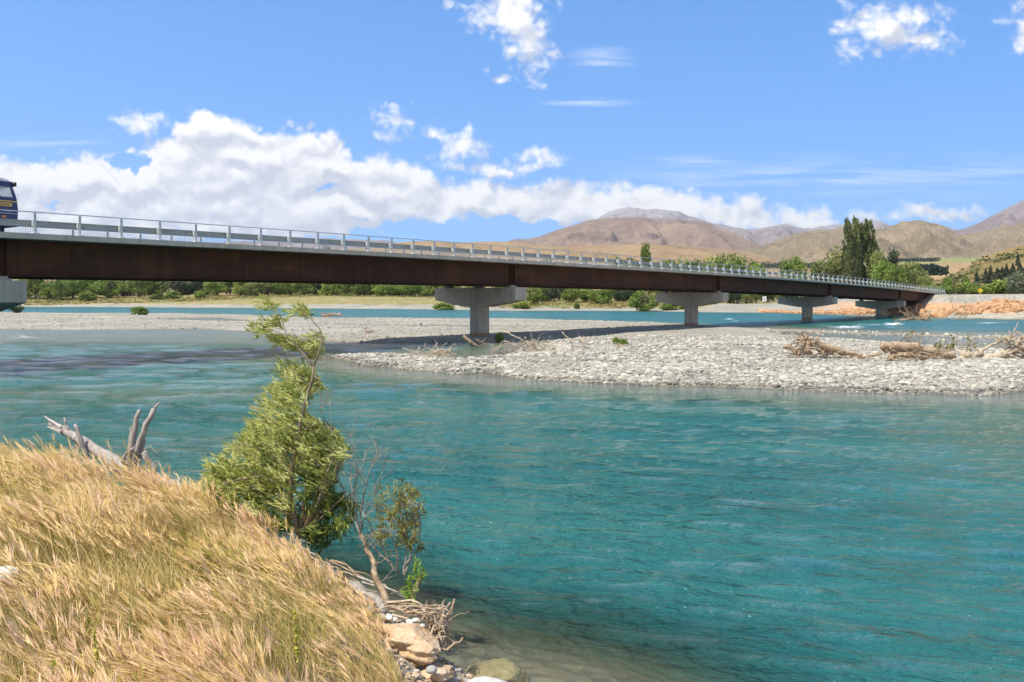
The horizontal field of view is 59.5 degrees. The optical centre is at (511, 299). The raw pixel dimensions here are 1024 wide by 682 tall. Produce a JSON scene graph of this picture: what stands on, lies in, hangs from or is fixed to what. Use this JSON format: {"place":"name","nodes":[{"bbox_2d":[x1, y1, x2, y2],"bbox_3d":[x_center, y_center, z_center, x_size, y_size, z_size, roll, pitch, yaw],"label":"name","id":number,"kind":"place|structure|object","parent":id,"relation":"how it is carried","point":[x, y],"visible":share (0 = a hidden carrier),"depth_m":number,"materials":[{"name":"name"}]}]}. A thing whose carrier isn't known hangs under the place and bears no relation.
{"place":"outdoors","nodes":[
{"label":"outdoors","id":0,"kind":"place"},
{"bbox_2d":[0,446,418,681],"bbox_3d":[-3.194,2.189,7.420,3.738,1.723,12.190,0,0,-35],"label":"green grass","id":1,"kind":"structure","parent":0,"point":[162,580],"depth_m":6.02,"materials":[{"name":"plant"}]},
{"bbox_2d":[12,241,821,296],"bbox_3d":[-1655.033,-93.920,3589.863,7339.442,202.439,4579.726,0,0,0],"label":"foothills","id":2,"kind":"structure","parent":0,"point":[664,252],"depth_m":2648.41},
{"bbox_2d":[368,602,472,681],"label":"bank gravel","id":3,"kind":"structure","parent":0,"point":[410,675],"depth_m":7.05,"materials":[{"name":"stone"}]},
{"bbox_2d":[0,307,1023,681],"bbox_3d":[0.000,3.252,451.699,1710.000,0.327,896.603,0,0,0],"label":"river","id":4,"kind":"structure","parent":0,"point":[742,535],"depth_m":16.49,"materials":[{"name":"liquid"}]},
{"bbox_2d":[763,328,1019,346],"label":"pebbles","id":5,"kind":"object","parent":4,"relation":"in","point":[926,333],"visible":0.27,"depth_m":82.19,"materials":[{"name":"stone"}]},
{"bbox_2d":[0,294,1023,681],"bbox_3d":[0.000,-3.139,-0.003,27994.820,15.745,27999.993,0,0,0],"label":"ground","id":6,"kind":"structure","parent":0,"point":[546,650],"depth_m":53.96,"materials":[{"name":"gravel"}]},
{"bbox_2d":[0,566,20,583],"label":"stone","id":7,"kind":"object","parent":6,"relation":"on","point":[3,568],"visible":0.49,"depth_m":5.32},
{"bbox_2d":[24,279,46,298],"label":"willow tree","id":8,"kind":"object","parent":6,"relation":"on","point":[33,284],"visible":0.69,"depth_m":423.40,"materials":[{"name":"green plant"}]},
{"bbox_2d":[37,281,56,299],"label":"willow tree","id":9,"kind":"object","parent":6,"relation":"on","point":[46,291],"visible":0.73,"depth_m":420.32,"materials":[{"name":"green plant"}]},
{"bbox_2d":[50,281,71,299],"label":"willow tree","id":10,"kind":"object","parent":6,"relation":"on","point":[64,290],"visible":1,"depth_m":416.98,"materials":[{"name":"green plant"}]},
{"bbox_2d":[62,280,83,297],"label":"willow tree","id":11,"kind":"object","parent":6,"relation":"on","point":[77,284],"visible":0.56,"depth_m":425.90,"materials":[{"name":"green plant"}]},
{"bbox_2d":[77,291,99,300],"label":"bush","id":12,"kind":"object","parent":6,"relation":"on","point":[88,295],"visible":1,"depth_m":411.47,"materials":[{"name":"green plant"}]},
{"bbox_2d":[76,280,101,293],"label":"willow tree","id":13,"kind":"object","parent":6,"relation":"on","point":[86,286],"visible":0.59,"depth_m":429.63,"materials":[{"name":"green plant"}]},
{"bbox_2d":[90,629,99,678],"bbox_3d":[-2.118,1.916,4.554,0.052,0.491,0.036,0,0,-12],"label":"flower spike","id":14,"kind":"object","parent":6,"relation":"on","point":[95,649],"visible":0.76,"depth_m":4.55,"materials":[{"name":"yellow plant"}]},
{"bbox_2d":[92,280,125,297],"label":"willow tree","id":15,"kind":"object","parent":6,"relation":"on","point":[108,289],"visible":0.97,"depth_m":428.89,"materials":[{"name":"green plant"}]},
{"bbox_2d":[129,306,148,314],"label":"bush","id":16,"kind":"object","parent":6,"relation":"on","point":[139,310],"visible":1,"depth_m":177.38,"materials":[{"name":"green plant"}]},
{"bbox_2d":[125,281,154,296],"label":"willow tree","id":17,"kind":"object","parent":6,"relation":"on","point":[137,289],"visible":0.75,"depth_m":427.95,"materials":[{"name":"green plant"}]},
{"bbox_2d":[142,281,169,293],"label":"willow tree","id":18,"kind":"object","parent":6,"relation":"on","point":[161,287],"visible":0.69,"depth_m":430.34,"materials":[{"name":"green plant"}]},
{"bbox_2d":[163,291,181,298],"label":"bush","id":19,"kind":"object","parent":6,"relation":"on","point":[171,294],"visible":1,"depth_m":410.13,"materials":[{"name":"green plant"}]},
{"bbox_2d":[166,281,195,294],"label":"tree","id":20,"kind":"object","parent":6,"relation":"on","point":[180,286],"visible":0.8,"depth_m":444.42,"materials":[{"name":"green plant"}]},
{"bbox_2d":[0,430,402,681],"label":"dry grass","id":21,"kind":"structure","parent":6,"relation":"on","point":[248,559],"depth_m":6.15,"materials":[{"name":"plant"}]},
{"bbox_2d":[202,282,229,294],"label":"willow tree","id":22,"kind":"object","parent":6,"relation":"on","point":[216,289],"visible":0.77,"depth_m":425.68,"materials":[{"name":"green plant"}]},
{"bbox_2d":[44,402,403,607],"bbox_3d":[-3.520,1.962,9.624,6.476,1.614,0.355,0,0,37],"label":"fallen trunk","id":23,"kind":"object","parent":6,"relation":"on","point":[137,448],"visible":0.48,"depth_m":10.10,"materials":[{"name":"grey wood"}]},
{"bbox_2d":[231,282,247,295],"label":"willow tree","id":24,"kind":"object","parent":6,"relation":"on","point":[238,286],"visible":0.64,"depth_m":414.01,"materials":[{"name":"green plant"}]},
{"bbox_2d":[241,282,261,295],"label":"willow tree","id":25,"kind":"object","parent":6,"relation":"on","point":[250,290],"visible":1,"depth_m":411.61,"materials":[{"name":"green plant"}]},
{"bbox_2d":[252,283,268,293],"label":"willow tree","id":26,"kind":"object","parent":6,"relation":"on","point":[258,285],"visible":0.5,"depth_m":417.46,"materials":[{"name":"green plant"}]},
{"bbox_2d":[193,292,362,557],"bbox_3d":[-2.369,1.298,8.941,1.808,2.772,1.813,0,0,0],"label":"willow sapling","id":27,"kind":"object","parent":6,"relation":"on","point":[276,478],"visible":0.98,"depth_m":8.77,"materials":[{"name":"green plant"}]},
{"bbox_2d":[294,491,330,531],"bbox_3d":[-1.953,2.113,8.760,0.382,0.484,0.066,0,0,11],"label":"split branch","id":28,"kind":"object","parent":27,"relation":"attached to","point":[302,520],"visible":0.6,"depth_m":8.76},
{"bbox_2d":[267,283,291,294],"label":"willow tree","id":29,"kind":"object","parent":6,"relation":"on","point":[275,288],"visible":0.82,"depth_m":417.61,"materials":[{"name":"green plant"}]},
{"bbox_2d":[293,609,300,681],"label":"flower spike","id":30,"kind":"object","parent":6,"relation":"on","point":[296,635],"visible":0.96,"depth_m":5.60,"materials":[{"name":"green plant"}]},
{"bbox_2d":[290,283,315,294],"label":"willow tree","id":31,"kind":"object","parent":6,"relation":"on","point":[301,288],"visible":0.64,"depth_m":417.73,"materials":[{"name":"green plant"}]},
{"bbox_2d":[317,284,340,295],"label":"willow tree","id":32,"kind":"object","parent":6,"relation":"on","point":[335,291],"visible":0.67,"depth_m":414.06,"materials":[{"name":"green plant"}]},
{"bbox_2d":[334,284,352,293],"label":"willow tree","id":33,"kind":"object","parent":6,"relation":"on","point":[346,289],"visible":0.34,"depth_m":429.74,"materials":[{"name":"green plant"}]},
{"bbox_2d":[313,385,393,535],"bbox_3d":[-1.522,1.557,8.711,0.774,1.500,0.444,0,0,-7],"label":"dead bush","id":34,"kind":"object","parent":6,"relation":"on","point":[360,528],"visible":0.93,"depth_m":8.70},
{"bbox_2d":[350,284,374,294],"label":"willow tree","id":35,"kind":"object","parent":6,"relation":"on","point":[361,288],"visible":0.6,"depth_m":420.86,"materials":[{"name":"green plant"}]},
{"bbox_2d":[24,293,716,308],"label":"riverside scrub","id":36,"kind":"object","parent":6,"relation":"on","point":[217,297],"visible":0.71,"depth_m":396.93,"materials":[{"name":"green plant"}]},
{"bbox_2d":[0,313,748,342],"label":"cobbles","id":37,"kind":"object","parent":6,"relation":"on","point":[356,330],"visible":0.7,"depth_m":106.01,"materials":[{"name":"stone"}]},
{"bbox_2d":[358,528,405,604],"bbox_3d":[-1.179,2.345,7.955,0.540,0.652,0.398,0,0,16],"label":"broken limb","id":38,"kind":"object","parent":6,"relation":"on","point":[379,585],"visible":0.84,"depth_m":7.91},
{"bbox_2d":[371,285,402,296],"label":"willow tree","id":39,"kind":"object","parent":6,"relation":"on","point":[382,289],"visible":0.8,"depth_m":412.84,"materials":[{"name":"green plant"}]},
{"bbox_2d":[354,478,428,574],"bbox_3d":[-1.119,2.062,8.156,0.754,0.920,0.592,0,0,-38],"label":"olive bush","id":40,"kind":"object","parent":6,"relation":"on","point":[399,503],"visible":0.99,"depth_m":8.13,"materials":[{"name":"green plant"}]},
{"bbox_2d":[393,285,424,296],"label":"willow tree","id":41,"kind":"object","parent":6,"relation":"on","point":[409,291],"visible":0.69,"depth_m":410.58,"materials":[{"name":"green plant"}]},
{"bbox_2d":[381,623,441,666],"bbox_3d":[-0.909,2.795,7.301,0.806,0.326,0.592,0,0,14],"label":"boulder","id":42,"kind":"object","parent":6,"relation":"on","point":[418,644],"visible":0.61,"depth_m":7.04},
{"bbox_2d":[397,555,428,603],"bbox_3d":[-0.851,2.433,7.709,0.270,0.472,0.282,0,0,0],"label":"leafy shoot","id":43,"kind":"object","parent":6,"relation":"on","point":[412,594],"visible":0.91,"depth_m":7.73,"materials":[{"name":"green plant"}]},
{"bbox_2d":[381,599,469,656],"bbox_3d":[-0.749,2.732,7.434,0.811,0.512,0.396,0,0,0],"label":"driftwood pile","id":44,"kind":"object","parent":6,"relation":"on","point":[442,630],"visible":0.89,"depth_m":7.44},
{"bbox_2d":[420,285,438,295],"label":"willow tree","id":45,"kind":"object","parent":6,"relation":"on","point":[428,290],"visible":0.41,"depth_m":427.66,"materials":[{"name":"green plant"}]},
{"bbox_2d":[421,664,454,681],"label":"boulder","id":46,"kind":"object","parent":6,"relation":"on","point":[444,672],"visible":0.68,"depth_m":6.93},
{"bbox_2d":[432,302,454,309],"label":"bush","id":47,"kind":"object","parent":6,"relation":"on","point":[443,306],"visible":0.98,"depth_m":280.31,"materials":[{"name":"green plant"}]},
{"bbox_2d":[0,209,945,336],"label":"bridge","id":48,"kind":"structure","parent":6,"relation":"on","point":[35,254],"depth_m":61.49,"materials":[{"name":"metal"}]},
{"bbox_2d":[0,178,18,231],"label":"truck","id":49,"kind":"object","parent":48,"relation":"on","point":[8,203],"visible":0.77,"depth_m":45.37,"materials":[{"name":"blue paint"}]},
{"bbox_2d":[462,335,492,347],"bbox_3d":[-2.168,2.956,60.779,2.065,1.119,1.557,0,0,-35],"label":"driftwood log","id":50,"kind":"object","parent":6,"relation":"on","point":[468,340],"visible":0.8,"depth_m":60.68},
{"bbox_2d":[467,676,505,681],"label":"boulder","id":51,"kind":"object","parent":6,"relation":"on","point":[483,679],"visible":1,"depth_m":6.91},
{"bbox_2d":[466,658,530,681],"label":"sunken rock","id":52,"kind":"object","parent":6,"relation":"on","point":[506,670],"visible":0.86,"depth_m":8.06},
{"bbox_2d":[511,301,532,307],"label":"bush","id":53,"kind":"object","parent":6,"relation":"on","point":[524,304],"visible":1,"depth_m":264.44,"materials":[{"name":"green plant"}]},
{"bbox_2d":[526,288,541,303],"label":"willow tree","id":54,"kind":"object","parent":6,"relation":"on","point":[535,297],"visible":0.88,"depth_m":280.99,"materials":[{"name":"green plant"}]},
{"bbox_2d":[543,288,558,300],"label":"tree","id":55,"kind":"object","parent":6,"relation":"on","point":[554,293],"visible":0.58,"depth_m":298.69,"materials":[{"name":"green plant"}]},
{"bbox_2d":[560,289,582,301],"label":"willow tree","id":56,"kind":"object","parent":6,"relation":"on","point":[573,295],"visible":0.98,"depth_m":292.62,"materials":[{"name":"green plant"}]},
{"bbox_2d":[578,289,594,301],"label":"willow tree","id":57,"kind":"object","parent":6,"relation":"on","point":[584,298],"visible":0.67,"depth_m":296.32,"materials":[{"name":"green plant"}]},
{"bbox_2d":[587,289,603,302],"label":"willow tree","id":58,"kind":"object","parent":6,"relation":"on","point":[592,295],"visible":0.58,"depth_m":291.12,"materials":[{"name":"green plant"}]},
{"bbox_2d":[595,289,612,303],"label":"willow tree","id":59,"kind":"object","parent":6,"relation":"on","point":[603,294],"visible":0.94,"depth_m":283.29,"materials":[{"name":"green plant"}]},
{"bbox_2d":[611,290,632,301],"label":"tree","id":60,"kind":"object","parent":6,"relation":"on","point":[624,294],"visible":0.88,"depth_m":300.53,"materials":[{"name":"green plant"}]},
{"bbox_2d":[626,291,659,310],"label":"willow tree","id":61,"kind":"object","parent":6,"relation":"on","point":[635,302],"visible":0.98,"depth_m":243.24,"materials":[{"name":"green plant"}]},
{"bbox_2d":[638,241,651,299],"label":"tree","id":62,"kind":"object","parent":6,"relation":"on","point":[645,252],"visible":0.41,"depth_m":311.21,"materials":[{"name":"green plant"}]},
{"bbox_2d":[649,259,682,296],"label":"willow tree","id":63,"kind":"object","parent":6,"relation":"on","point":[668,261],"visible":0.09,"depth_m":320.79,"materials":[{"name":"green plant"}]},
{"bbox_2d":[322,334,1023,394],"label":"cobbles","id":64,"kind":"object","parent":6,"relation":"on","point":[661,368],"visible":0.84,"depth_m":40.65,"materials":[{"name":"stone"}]},
{"bbox_2d":[402,342,456,356],"bbox_3d":[-4.518,2.906,48.882,3.088,1.421,2.176,0,0,0],"label":"driftwood heap","id":65,"kind":"object","parent":64,"relation":"on","point":[445,352],"visible":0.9,"depth_m":48.94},
{"bbox_2d":[490,331,633,352],"bbox_3d":[2.959,2.873,55.296,9.030,1.900,2.495,0,0,0],"label":"driftwood heap","id":66,"kind":"object","parent":64,"relation":"on","point":[535,347],"visible":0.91,"depth_m":55.38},
{"bbox_2d":[777,329,882,358],"bbox_3d":[16.506,2.529,45.979,6.074,1.989,2.320,0,0,0],"label":"driftwood heap","id":67,"kind":"object","parent":64,"relation":"on","point":[822,348],"visible":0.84,"depth_m":45.78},
{"bbox_2d":[878,341,959,360],"bbox_3d":[20.301,2.843,44.452,4.230,1.747,2.487,0,0,0],"label":"driftwood log","id":68,"kind":"object","parent":64,"relation":"on","point":[900,350],"visible":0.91,"depth_m":44.23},
{"bbox_2d":[680,258,704,292],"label":"willow tree","id":69,"kind":"object","parent":6,"relation":"on","point":[695,263],"visible":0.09,"depth_m":318.88,"materials":[{"name":"green plant"}]},
{"bbox_2d":[698,255,729,292],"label":"willow tree","id":70,"kind":"object","parent":6,"relation":"on","point":[710,262],"visible":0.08,"depth_m":317.02,"materials":[{"name":"green plant"}]},
{"bbox_2d":[715,252,747,302],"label":"willow tree","id":71,"kind":"object","parent":6,"relation":"on","point":[718,259],"visible":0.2,"depth_m":320.16,"materials":[{"name":"green plant"}]},
{"bbox_2d":[728,293,742,303],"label":"tree","id":72,"kind":"object","parent":6,"relation":"on","point":[735,297],"visible":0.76,"depth_m":295.14,"materials":[{"name":"green plant"}]},
{"bbox_2d":[733,255,758,302],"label":"willow tree","id":73,"kind":"object","parent":6,"relation":"on","point":[749,265],"visible":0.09,"depth_m":316.28,"materials":[{"name":"green plant"}]},
{"bbox_2d":[740,294,758,302],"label":"willow tree","id":74,"kind":"object","parent":6,"relation":"on","point":[748,299],"visible":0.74,"depth_m":300.89,"materials":[{"name":"green plant"}]},
{"bbox_2d":[743,263,766,302],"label":"willow tree","id":75,"kind":"object","parent":6,"relation":"on","point":[757,269],"visible":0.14,"depth_m":308.46,"materials":[{"name":"green plant"}]},
{"bbox_2d":[779,255,810,296],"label":"willow tree","id":76,"kind":"object","parent":6,"relation":"on","point":[793,267],"visible":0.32,"depth_m":296.53,"materials":[{"name":"green plant"}]},
{"bbox_2d":[809,258,841,281],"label":"willow tree","id":77,"kind":"object","parent":6,"relation":"on","point":[814,269],"visible":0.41,"depth_m":323.72,"materials":[{"name":"green plant"}]},
{"bbox_2d":[823,244,847,281],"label":"willow tree","id":78,"kind":"object","parent":6,"relation":"on","point":[834,255],"visible":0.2,"depth_m":328.00,"materials":[{"name":"green plant"}]},
{"bbox_2d":[839,217,854,283],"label":"poplar tree","id":79,"kind":"object","parent":6,"relation":"on","point":[847,232],"visible":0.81,"depth_m":304.03,"materials":[{"name":"green plant"}]},
{"bbox_2d":[849,215,861,283],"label":"poplar tree","id":80,"kind":"object","parent":6,"relation":"on","point":[855,230],"visible":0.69,"depth_m":307.15,"materials":[{"name":"green plant"}]},
{"bbox_2d":[854,219,870,284],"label":"poplar tree","id":81,"kind":"object","parent":6,"relation":"on","point":[864,232],"visible":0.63,"depth_m":310.04,"materials":[{"name":"green plant"}]},
{"bbox_2d":[863,219,876,283],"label":"poplar tree","id":82,"kind":"object","parent":6,"relation":"on","point":[872,237],"visible":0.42,"depth_m":313.22,"materials":[{"name":"green plant"}]},
{"bbox_2d":[866,248,885,284],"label":"willow tree","id":83,"kind":"object","parent":6,"relation":"on","point":[874,258],"visible":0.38,"depth_m":307.67,"materials":[{"name":"green plant"}]},
{"bbox_2d":[870,260,899,286],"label":"willow tree","id":84,"kind":"object","parent":6,"relation":"on","point":[878,275],"visible":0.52,"depth_m":295.05,"materials":[{"name":"green plant"}]},
{"bbox_2d":[757,298,1023,317],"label":"rock armour","id":85,"kind":"object","parent":6,"relation":"on","point":[998,305],"visible":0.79,"depth_m":160.51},
{"bbox_2d":[881,244,901,281],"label":"tree","id":86,"kind":"object","parent":6,"relation":"on","point":[892,255],"visible":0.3,"depth_m":298.55,"materials":[{"name":"green plant"}]},
{"bbox_2d":[881,265,911,288],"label":"willow tree","id":87,"kind":"object","parent":6,"relation":"on","point":[895,273],"visible":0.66,"depth_m":290.30,"materials":[{"name":"green plant"}]},
{"bbox_2d":[894,319,926,341],"bbox_3d":[20.253,1.815,45.975,0.990,1.625,1.800,0,0,-40],"label":"dry bush","id":88,"kind":"object","parent":6,"relation":"on","point":[911,331],"visible":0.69,"depth_m":45.86,"materials":[{"name":"beige plant"}]},
{"bbox_2d":[899,261,922,288],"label":"willow tree","id":89,"kind":"object","parent":6,"relation":"on","point":[917,265],"visible":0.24,"depth_m":296.41,"materials":[{"name":"green plant"}]},
{"bbox_2d":[895,304,930,320],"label":"driftwood heap","id":90,"kind":"object","parent":6,"relation":"on","point":[913,317],"visible":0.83,"depth_m":137.81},
{"bbox_2d":[909,268,928,289],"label":"willow tree","id":91,"kind":"object","parent":6,"relation":"on","point":[912,279],"visible":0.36,"depth_m":290.77,"materials":[{"name":"green plant"}]},
{"bbox_2d":[914,275,935,290],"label":"willow tree","id":92,"kind":"object","parent":6,"relation":"on","point":[928,281],"visible":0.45,"depth_m":282.68,"materials":[{"name":"green plant"}]},
{"bbox_2d":[933,335,957,351],"bbox_3d":[22.206,2.339,45.826,1.122,1.066,1.467,0,0,17],"label":"dry bush","id":93,"kind":"object","parent":6,"relation":"on","point":[939,345],"visible":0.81,"depth_m":45.87,"materials":[{"name":"beige plant"}]},
{"bbox_2d":[926,290,974,319],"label":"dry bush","id":94,"kind":"object","parent":6,"relation":"on","point":[956,307],"visible":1,"depth_m":140.41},
{"bbox_2d":[946,284,968,293],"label":"bush","id":95,"kind":"object","parent":6,"relation":"on","point":[956,288],"visible":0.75,"depth_m":228.61,"materials":[{"name":"green plant"}]},
{"bbox_2d":[967,285,990,293],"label":"bush","id":96,"kind":"object","parent":6,"relation":"on","point":[974,290],"visible":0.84,"depth_m":226.84,"materials":[{"name":"green plant"}]},
{"bbox_2d":[958,322,1023,358],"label":"tree stump","id":97,"kind":"object","parent":6,"relation":"on","point":[1018,347],"visible":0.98,"depth_m":45.14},
{"bbox_2d":[986,279,1018,293],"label":"bush","id":98,"kind":"object","parent":6,"relation":"on","point":[997,286],"visible":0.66,"depth_m":225.24,"materials":[{"name":"green plant"}]},
{"bbox_2d":[1005,270,1023,293],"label":"bush","id":99,"kind":"object","parent":6,"relation":"on","point":[1015,278],"visible":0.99,"depth_m":189.49,"materials":[{"name":"green plant"}]},
{"bbox_2d":[0,0,1023,241],"label":"sky","id":100,"kind":"structure","parent":0,"point":[435,120],"materials":[{"name":"blue"}]},
{"bbox_2d":[208,207,956,248],"bbox_3d":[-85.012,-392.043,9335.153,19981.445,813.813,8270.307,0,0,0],"label":"mountains","id":101,"kind":"structure","parent":0,"point":[764,236],"depth_m":7560.57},
{"bbox_2d":[507,217,761,250],"bbox_3d":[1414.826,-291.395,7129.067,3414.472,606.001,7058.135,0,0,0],"label":"mountain","id":102,"kind":"structure","parent":0,"point":[634,231],"depth_m":5630.66,"materials":[{"name":"stone"}]},
{"bbox_2d":[744,220,1023,267],"bbox_3d":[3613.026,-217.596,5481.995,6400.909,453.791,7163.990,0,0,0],"label":"hills","id":103,"kind":"structure","parent":0,"point":[916,238],"depth_m":3324.18,"materials":[{"name":"soil"}]},
{"bbox_2d":[799,258,982,296],"bbox_3d":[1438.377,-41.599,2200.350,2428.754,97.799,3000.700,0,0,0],"label":"river terraces","id":104,"kind":"object","parent":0,"point":[955,264],"visible":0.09,"depth_m":1695.14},
{"bbox_2d":[758,260,815,267],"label":"shelter belt","id":105,"kind":"object","parent":104,"relation":"on","point":[769,264],"visible":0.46,"depth_m":1193.69,"materials":[{"name":"plant"}]},
{"bbox_2d":[898,256,940,261],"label":"shelter belt","id":106,"kind":"object","parent":104,"relation":"on","point":[923,259],"visible":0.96,"depth_m":1493.28,"materials":[{"name":"plant"}]},
{"bbox_2d":[933,245,1023,285],"bbox_3d":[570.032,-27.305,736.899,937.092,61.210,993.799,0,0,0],"label":"scrub hill","id":107,"kind":"structure","parent":0,"point":[999,265],"depth_m":496.65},
{"bbox_2d":[920,263,948,275],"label":"pine plantation","id":108,"kind":"object","parent":107,"relation":"on","point":[932,269],"visible":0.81,"depth_m":687.29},
{"bbox_2d":[932,247,1023,293],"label":"hill scrub","id":109,"kind":"object","parent":107,"relation":"on","point":[957,281],"visible":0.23,"depth_m":498.75,"materials":[{"name":"green plant"}]},
{"bbox_2d":[954,200,1023,234],"bbox_3d":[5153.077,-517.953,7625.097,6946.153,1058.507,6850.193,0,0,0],"label":"mountain","id":110,"kind":"structure","parent":0,"point":[1013,215],"depth_m":6334.34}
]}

